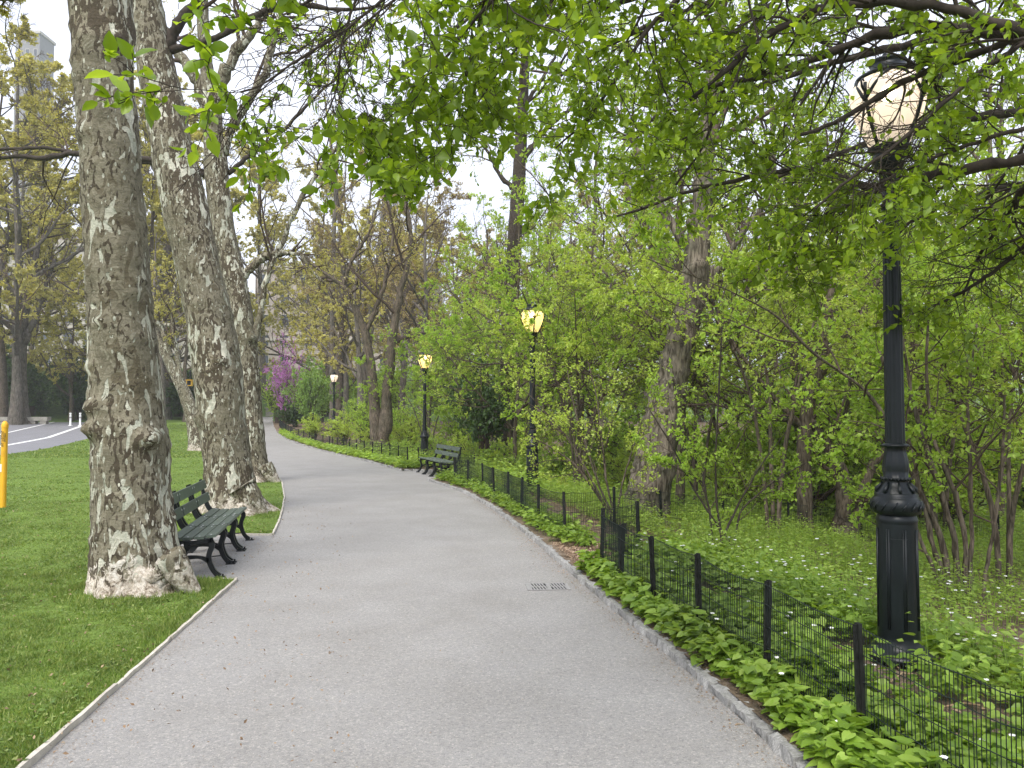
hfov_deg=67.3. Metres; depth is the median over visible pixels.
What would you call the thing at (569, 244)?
leafy tree
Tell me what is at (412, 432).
bush
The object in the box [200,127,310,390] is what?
budding tree
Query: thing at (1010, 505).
leafy tree
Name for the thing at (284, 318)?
window
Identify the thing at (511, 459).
bush
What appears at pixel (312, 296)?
budding tree
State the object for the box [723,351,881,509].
bush
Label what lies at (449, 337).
leafy tree
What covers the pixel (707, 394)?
leafy tree
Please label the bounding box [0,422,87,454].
road
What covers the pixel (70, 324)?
apartment building
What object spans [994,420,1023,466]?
bush
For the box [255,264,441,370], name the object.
apartment building
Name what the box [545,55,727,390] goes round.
leafy tree
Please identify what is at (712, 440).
bush
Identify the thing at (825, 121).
leafy tree
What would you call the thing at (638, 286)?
budding tree
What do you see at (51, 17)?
sky
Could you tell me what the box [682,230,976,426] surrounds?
leafy tree
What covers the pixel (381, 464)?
kerb
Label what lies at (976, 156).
leafy tree
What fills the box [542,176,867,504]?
leafy tree
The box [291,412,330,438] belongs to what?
bush
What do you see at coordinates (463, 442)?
bush
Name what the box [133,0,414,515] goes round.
plane tree
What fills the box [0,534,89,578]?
lawn
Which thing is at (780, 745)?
kerb
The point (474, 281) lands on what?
budding tree
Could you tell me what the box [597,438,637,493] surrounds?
bush
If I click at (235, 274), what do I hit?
plane tree
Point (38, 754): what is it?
lawn edging
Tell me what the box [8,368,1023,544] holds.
ground
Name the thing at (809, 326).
leafy tree
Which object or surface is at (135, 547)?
plane tree
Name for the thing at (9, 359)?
bank bush
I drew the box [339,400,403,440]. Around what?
bush
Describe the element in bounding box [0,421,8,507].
pipeline marker
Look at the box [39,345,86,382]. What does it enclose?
bank bush
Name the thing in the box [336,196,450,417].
budding tree
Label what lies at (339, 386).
slim tree
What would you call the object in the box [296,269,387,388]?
budding tree
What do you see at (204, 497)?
park bench
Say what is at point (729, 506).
woodland floor
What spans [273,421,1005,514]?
woodland floor
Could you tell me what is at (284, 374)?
redbud tree
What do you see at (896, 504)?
street lamp
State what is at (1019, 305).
leafy tree
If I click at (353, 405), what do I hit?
bush
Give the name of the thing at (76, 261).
budding tree
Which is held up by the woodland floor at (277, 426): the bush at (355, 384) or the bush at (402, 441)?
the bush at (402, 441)
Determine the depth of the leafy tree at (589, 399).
23.59 m
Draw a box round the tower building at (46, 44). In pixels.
[12,30,55,227]
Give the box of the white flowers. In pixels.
[641,534,1023,758]
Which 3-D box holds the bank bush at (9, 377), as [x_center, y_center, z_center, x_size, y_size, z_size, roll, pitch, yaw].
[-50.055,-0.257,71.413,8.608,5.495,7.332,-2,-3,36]
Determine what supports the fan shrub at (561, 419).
on the woodland floor at (786, 733)
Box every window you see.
[62,333,71,343]
[279,314,289,325]
[279,334,288,346]
[280,294,289,305]
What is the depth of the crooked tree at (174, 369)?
35.85 m
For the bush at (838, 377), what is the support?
on the woodland floor at (786, 733)
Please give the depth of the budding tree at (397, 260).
44.26 m
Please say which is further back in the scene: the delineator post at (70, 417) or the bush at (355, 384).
the bush at (355, 384)
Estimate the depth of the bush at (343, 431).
41.19 m
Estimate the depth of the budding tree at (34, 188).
82.27 m
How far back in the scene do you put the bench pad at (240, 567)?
9.14 m
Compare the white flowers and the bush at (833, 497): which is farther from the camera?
the bush at (833, 497)
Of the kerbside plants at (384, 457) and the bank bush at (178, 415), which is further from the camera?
the bank bush at (178, 415)
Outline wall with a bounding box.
[264,407,328,415]
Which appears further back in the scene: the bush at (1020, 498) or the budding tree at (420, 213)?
the budding tree at (420, 213)
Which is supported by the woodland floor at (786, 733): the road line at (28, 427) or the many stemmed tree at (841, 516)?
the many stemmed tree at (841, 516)
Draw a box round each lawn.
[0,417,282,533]
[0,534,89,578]
[0,579,209,767]
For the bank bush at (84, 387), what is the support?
on the ground at (54, 413)
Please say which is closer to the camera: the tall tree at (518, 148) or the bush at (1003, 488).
the bush at (1003, 488)
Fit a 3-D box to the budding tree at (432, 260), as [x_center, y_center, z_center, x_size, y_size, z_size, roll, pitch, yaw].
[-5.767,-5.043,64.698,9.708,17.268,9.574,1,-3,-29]
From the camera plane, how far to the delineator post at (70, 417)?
59.88 m
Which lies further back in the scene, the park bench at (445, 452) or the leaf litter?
the park bench at (445, 452)
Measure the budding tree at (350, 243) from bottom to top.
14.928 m
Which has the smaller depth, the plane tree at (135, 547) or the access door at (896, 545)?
the access door at (896, 545)
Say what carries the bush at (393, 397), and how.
on the ground at (54, 413)
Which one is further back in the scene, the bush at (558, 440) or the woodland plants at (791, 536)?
the bush at (558, 440)
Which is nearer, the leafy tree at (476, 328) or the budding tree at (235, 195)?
the leafy tree at (476, 328)
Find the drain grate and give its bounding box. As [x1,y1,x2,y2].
[525,583,570,590]
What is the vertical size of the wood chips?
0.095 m
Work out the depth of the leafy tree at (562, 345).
17.56 m
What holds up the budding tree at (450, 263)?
on the woodland floor at (277, 426)
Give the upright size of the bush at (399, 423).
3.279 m
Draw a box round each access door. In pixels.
[527,456,530,471]
[890,539,908,591]
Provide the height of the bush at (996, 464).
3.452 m
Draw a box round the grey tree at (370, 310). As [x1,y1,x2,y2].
[361,80,432,413]
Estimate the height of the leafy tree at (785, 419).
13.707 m
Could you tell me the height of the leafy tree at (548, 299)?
6.702 m
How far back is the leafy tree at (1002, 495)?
20.57 m
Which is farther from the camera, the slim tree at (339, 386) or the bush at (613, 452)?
the slim tree at (339, 386)
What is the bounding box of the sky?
[0,0,1023,382]
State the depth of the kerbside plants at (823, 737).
4.19 m
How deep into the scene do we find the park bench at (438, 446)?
22.54 m
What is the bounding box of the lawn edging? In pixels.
[16,479,284,767]
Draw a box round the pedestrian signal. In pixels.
[186,370,192,389]
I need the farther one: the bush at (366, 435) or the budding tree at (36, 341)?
the budding tree at (36, 341)
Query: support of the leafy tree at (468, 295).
on the woodland floor at (277, 426)
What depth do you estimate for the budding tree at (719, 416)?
61.79 m
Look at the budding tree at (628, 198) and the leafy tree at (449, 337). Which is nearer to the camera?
the leafy tree at (449, 337)
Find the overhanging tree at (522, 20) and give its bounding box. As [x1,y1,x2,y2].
[82,0,1023,376]
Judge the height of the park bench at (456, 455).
0.843 m
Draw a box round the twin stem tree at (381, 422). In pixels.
[259,148,470,453]
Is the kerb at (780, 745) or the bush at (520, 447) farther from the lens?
the bush at (520, 447)
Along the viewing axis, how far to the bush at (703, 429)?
30.18 m
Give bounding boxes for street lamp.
[330,372,338,430]
[418,352,431,456]
[519,302,545,492]
[849,52,935,666]
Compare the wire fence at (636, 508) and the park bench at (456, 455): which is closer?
the wire fence at (636, 508)
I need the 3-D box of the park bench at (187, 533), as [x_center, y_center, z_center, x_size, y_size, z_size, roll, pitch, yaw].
[-3.420,1.618,8.334,0.715,0.843,0.800,0,-2,-12]
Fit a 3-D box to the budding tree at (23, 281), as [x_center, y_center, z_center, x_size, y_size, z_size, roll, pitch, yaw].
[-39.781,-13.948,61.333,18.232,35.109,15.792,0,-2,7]
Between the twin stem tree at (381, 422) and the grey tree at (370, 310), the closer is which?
the twin stem tree at (381, 422)
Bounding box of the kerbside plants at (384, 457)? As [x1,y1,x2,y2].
[277,428,419,468]
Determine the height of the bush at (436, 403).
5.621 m
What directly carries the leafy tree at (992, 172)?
on the woodland floor at (786, 733)
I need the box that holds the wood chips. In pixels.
[505,538,617,571]
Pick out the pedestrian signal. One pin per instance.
(189, 382)
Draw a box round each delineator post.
[68,413,72,425]
[78,413,81,425]
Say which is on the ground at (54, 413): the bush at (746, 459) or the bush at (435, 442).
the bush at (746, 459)
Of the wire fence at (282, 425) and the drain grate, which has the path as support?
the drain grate
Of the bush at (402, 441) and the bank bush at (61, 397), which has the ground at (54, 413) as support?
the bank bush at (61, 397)
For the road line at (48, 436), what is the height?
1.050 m
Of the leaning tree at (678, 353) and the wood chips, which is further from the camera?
the leaning tree at (678, 353)
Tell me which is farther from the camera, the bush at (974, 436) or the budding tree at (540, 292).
the budding tree at (540, 292)
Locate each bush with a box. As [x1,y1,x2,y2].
[6,342,39,370]
[6,355,28,385]
[7,360,74,415]
[35,365,87,419]
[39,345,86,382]
[72,376,87,399]
[166,372,194,414]
[171,369,191,416]
[259,357,300,422]
[273,400,305,426]
[279,355,345,422]
[289,362,356,421]
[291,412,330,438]
[321,410,363,445]
[331,394,395,443]
[335,372,394,407]
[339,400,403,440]
[341,387,380,413]
[352,424,402,445]
[356,366,413,420]
[365,393,440,445]
[384,434,420,453]
[390,413,444,452]
[393,368,445,413]
[414,427,465,457]
[418,401,469,453]
[435,427,495,459]
[440,357,511,448]
[450,432,519,463]
[485,424,573,470]
[495,444,550,476]
[517,392,568,458]
[525,380,597,411]
[537,437,608,477]
[544,407,608,459]
[574,407,640,477]
[584,378,605,419]
[584,411,702,474]
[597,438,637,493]
[602,373,643,420]
[675,423,714,479]
[686,375,716,421]
[686,405,795,509]
[687,423,795,512]
[700,412,755,482]
[711,370,765,422]
[722,409,882,521]
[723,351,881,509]
[773,340,1019,489]
[813,365,1021,529]
[818,453,872,515]
[848,369,1023,507]
[937,457,1017,523]
[947,403,1023,508]
[976,445,1023,509]
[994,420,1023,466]
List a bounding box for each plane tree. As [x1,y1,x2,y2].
[0,0,200,598]
[0,0,404,482]
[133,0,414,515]
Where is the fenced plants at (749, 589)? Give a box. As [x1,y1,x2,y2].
[597,526,1023,767]
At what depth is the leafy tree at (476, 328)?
31.09 m
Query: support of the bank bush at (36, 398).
on the ground at (54, 413)
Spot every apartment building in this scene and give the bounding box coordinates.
[0,240,190,367]
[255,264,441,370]
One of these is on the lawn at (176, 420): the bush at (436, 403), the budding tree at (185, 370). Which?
the budding tree at (185, 370)
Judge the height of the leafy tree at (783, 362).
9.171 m
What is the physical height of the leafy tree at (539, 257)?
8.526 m
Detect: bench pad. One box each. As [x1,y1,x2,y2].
[181,536,272,579]
[402,471,439,479]
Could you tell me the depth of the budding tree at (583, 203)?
46.42 m
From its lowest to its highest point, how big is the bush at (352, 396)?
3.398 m
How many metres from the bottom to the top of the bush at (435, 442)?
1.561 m
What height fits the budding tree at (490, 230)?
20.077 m
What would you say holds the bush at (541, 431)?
on the woodland floor at (277, 426)
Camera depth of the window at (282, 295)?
128.62 m
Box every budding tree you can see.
[0,0,155,424]
[0,28,86,416]
[0,101,85,382]
[0,118,86,370]
[1,276,73,372]
[10,96,264,380]
[27,292,86,420]
[47,69,254,419]
[139,107,199,349]
[139,120,268,366]
[148,215,186,425]
[156,285,191,421]
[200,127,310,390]
[250,151,370,389]
[272,236,364,386]
[279,149,450,376]
[285,214,406,424]
[286,230,362,409]
[294,207,433,439]
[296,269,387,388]
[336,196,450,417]
[366,167,525,440]
[372,204,459,385]
[372,263,446,408]
[389,219,501,422]
[405,222,503,425]
[430,241,523,440]
[441,227,529,379]
[475,248,502,352]
[486,238,598,427]
[529,179,647,423]
[549,171,710,416]
[553,230,629,420]
[612,216,673,389]
[699,238,832,408]
[701,211,769,423]
[857,183,1012,386]
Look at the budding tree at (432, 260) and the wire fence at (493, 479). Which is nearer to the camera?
the wire fence at (493, 479)
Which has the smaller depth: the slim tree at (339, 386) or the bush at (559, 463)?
the bush at (559, 463)
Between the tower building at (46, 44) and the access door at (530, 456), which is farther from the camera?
the tower building at (46, 44)
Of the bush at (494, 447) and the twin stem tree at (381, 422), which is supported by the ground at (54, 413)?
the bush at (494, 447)
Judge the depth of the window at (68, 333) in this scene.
118.35 m
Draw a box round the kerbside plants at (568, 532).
[395,460,600,547]
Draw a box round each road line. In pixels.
[0,422,52,434]
[0,426,80,446]
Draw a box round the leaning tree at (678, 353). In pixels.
[572,0,813,523]
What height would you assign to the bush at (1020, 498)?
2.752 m
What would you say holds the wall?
on the ground at (54, 413)
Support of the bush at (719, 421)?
on the ground at (54, 413)
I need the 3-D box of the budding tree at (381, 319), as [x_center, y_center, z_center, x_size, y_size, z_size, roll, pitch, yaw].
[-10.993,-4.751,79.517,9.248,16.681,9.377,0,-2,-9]
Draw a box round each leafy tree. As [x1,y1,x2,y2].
[353,316,497,448]
[400,192,552,405]
[411,294,576,449]
[412,192,607,456]
[416,174,628,462]
[432,193,721,484]
[437,288,624,458]
[439,77,692,488]
[443,203,689,490]
[470,218,724,480]
[473,165,628,431]
[534,209,768,423]
[538,125,954,537]
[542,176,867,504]
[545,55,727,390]
[554,0,858,515]
[595,196,883,496]
[634,0,992,512]
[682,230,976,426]
[698,2,988,405]
[758,82,1023,536]
[759,230,1023,418]
[778,137,1023,592]
[821,9,1023,495]
[835,1,1022,525]
[836,209,1023,497]
[907,1,1023,393]
[910,100,1023,380]
[967,169,1023,309]
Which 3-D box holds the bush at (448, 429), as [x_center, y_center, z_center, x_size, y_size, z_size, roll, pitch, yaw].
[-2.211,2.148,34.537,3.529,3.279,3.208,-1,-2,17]
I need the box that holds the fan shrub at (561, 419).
[501,333,665,523]
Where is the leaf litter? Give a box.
[1,493,1023,767]
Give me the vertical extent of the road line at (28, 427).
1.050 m
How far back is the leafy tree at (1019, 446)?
12.19 m
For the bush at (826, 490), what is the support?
on the woodland floor at (786, 733)
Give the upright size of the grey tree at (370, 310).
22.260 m
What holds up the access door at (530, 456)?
in the street lamp at (539, 320)
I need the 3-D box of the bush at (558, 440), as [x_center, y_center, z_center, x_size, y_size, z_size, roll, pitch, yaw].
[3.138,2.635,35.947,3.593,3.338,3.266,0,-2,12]
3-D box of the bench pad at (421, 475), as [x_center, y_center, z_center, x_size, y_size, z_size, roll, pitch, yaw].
[-2.287,2.546,21.416,0.896,0.001,3.707,1,-2,-19]
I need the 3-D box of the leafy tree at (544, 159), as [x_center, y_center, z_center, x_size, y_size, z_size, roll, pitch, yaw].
[2.350,-3.022,23.314,8.691,13.022,5.998,-2,-3,36]
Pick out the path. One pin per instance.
(460, 645)
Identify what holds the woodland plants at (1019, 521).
on the woodland floor at (277, 426)
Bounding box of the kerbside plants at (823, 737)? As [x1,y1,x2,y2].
[573,549,1023,767]
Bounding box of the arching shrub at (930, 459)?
[617,194,1023,604]
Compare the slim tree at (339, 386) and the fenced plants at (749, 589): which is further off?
the slim tree at (339, 386)
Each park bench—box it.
[172,485,245,561]
[172,491,235,577]
[188,479,253,549]
[416,444,443,473]
[423,445,451,475]
[429,446,461,477]
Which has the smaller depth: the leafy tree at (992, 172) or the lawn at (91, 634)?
the lawn at (91, 634)
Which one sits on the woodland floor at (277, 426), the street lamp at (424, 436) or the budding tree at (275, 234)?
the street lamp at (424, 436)
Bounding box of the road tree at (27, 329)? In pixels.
[0,204,76,423]
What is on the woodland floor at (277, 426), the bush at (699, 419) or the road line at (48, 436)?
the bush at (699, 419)
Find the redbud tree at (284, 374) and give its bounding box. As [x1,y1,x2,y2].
[259,328,306,423]
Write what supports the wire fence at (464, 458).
on the ground at (54, 413)
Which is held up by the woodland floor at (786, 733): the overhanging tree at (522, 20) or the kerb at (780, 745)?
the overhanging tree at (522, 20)
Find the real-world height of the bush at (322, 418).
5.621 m
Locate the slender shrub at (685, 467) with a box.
[630,292,840,544]
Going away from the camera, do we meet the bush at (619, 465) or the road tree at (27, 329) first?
the bush at (619, 465)
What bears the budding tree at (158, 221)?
on the ground at (54, 413)
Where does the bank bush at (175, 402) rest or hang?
on the ground at (54, 413)
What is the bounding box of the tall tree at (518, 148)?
[452,1,589,454]
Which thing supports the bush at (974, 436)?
on the woodland floor at (786, 733)
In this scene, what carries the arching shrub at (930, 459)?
on the woodland floor at (786, 733)
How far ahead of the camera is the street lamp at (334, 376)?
49.13 m
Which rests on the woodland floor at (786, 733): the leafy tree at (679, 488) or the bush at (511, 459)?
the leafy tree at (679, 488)
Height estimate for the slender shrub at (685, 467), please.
3.618 m
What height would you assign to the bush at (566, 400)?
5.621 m
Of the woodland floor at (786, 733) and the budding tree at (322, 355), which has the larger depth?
the budding tree at (322, 355)
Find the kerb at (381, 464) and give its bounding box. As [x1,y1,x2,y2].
[272,419,432,470]
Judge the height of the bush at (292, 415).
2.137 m
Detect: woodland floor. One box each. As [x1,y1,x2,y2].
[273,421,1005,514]
[431,478,1023,765]
[437,469,1017,525]
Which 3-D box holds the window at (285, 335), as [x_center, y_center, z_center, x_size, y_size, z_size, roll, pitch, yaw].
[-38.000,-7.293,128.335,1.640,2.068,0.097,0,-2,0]
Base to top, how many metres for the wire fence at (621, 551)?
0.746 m
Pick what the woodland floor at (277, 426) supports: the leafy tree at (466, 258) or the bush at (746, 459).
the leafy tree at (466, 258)
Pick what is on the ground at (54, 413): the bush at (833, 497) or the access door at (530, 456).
the bush at (833, 497)
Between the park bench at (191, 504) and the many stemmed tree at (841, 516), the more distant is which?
the many stemmed tree at (841, 516)
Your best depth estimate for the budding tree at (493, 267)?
65.84 m
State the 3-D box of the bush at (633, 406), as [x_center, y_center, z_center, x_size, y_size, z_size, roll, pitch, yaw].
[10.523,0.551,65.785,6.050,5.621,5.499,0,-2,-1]
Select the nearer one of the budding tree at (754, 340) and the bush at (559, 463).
the bush at (559, 463)
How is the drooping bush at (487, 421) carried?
on the ground at (54, 413)
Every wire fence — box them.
[279,418,407,460]
[417,447,474,476]
[454,457,999,541]
[600,501,639,556]
[600,508,1023,767]
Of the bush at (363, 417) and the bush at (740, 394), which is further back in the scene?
the bush at (740, 394)
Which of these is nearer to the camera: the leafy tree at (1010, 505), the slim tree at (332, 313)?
the leafy tree at (1010, 505)
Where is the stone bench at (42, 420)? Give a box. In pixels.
[0,417,50,423]
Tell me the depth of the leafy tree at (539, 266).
37.62 m
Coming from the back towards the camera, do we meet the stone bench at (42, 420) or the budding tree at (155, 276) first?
the stone bench at (42, 420)
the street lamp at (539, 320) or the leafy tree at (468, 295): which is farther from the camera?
the leafy tree at (468, 295)
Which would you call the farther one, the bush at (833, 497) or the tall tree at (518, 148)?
the tall tree at (518, 148)
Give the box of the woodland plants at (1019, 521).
[343,438,1023,549]
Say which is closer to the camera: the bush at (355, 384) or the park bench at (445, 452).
the park bench at (445, 452)
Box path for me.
[30,417,791,767]
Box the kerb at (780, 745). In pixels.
[427,478,816,767]
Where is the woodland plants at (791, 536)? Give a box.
[529,473,1023,715]
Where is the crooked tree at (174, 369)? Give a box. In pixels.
[70,165,200,450]
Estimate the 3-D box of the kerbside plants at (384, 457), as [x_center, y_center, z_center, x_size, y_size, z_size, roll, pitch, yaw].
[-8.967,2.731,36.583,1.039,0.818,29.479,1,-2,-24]
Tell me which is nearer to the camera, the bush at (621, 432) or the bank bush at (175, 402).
the bush at (621, 432)
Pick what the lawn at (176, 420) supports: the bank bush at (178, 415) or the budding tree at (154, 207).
the budding tree at (154, 207)
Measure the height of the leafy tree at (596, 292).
7.274 m
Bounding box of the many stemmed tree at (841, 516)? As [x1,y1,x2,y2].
[640,106,990,540]
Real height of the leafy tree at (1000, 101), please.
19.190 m
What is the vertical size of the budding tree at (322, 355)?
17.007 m
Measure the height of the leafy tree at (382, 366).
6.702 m
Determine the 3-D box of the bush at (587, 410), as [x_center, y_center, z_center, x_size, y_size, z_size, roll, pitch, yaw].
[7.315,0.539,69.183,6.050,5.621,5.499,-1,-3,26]
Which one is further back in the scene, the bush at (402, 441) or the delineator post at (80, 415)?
the delineator post at (80, 415)
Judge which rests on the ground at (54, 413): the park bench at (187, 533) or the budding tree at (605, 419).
the budding tree at (605, 419)
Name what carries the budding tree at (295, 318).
on the ground at (54, 413)
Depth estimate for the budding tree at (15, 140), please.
65.89 m
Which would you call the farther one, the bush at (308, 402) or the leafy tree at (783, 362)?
the bush at (308, 402)
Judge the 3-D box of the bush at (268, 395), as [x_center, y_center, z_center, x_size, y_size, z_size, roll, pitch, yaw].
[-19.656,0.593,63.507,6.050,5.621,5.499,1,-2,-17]
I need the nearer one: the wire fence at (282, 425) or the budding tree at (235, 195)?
the wire fence at (282, 425)
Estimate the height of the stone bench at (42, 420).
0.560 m
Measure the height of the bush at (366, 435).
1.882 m
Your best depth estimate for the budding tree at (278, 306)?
82.64 m
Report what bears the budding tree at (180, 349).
on the ground at (54, 413)
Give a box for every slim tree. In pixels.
[273,52,356,426]
[275,39,364,420]
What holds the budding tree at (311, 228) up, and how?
on the woodland floor at (277, 426)
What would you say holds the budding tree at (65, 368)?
on the ground at (54, 413)
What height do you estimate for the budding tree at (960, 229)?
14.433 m
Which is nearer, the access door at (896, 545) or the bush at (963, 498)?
the access door at (896, 545)

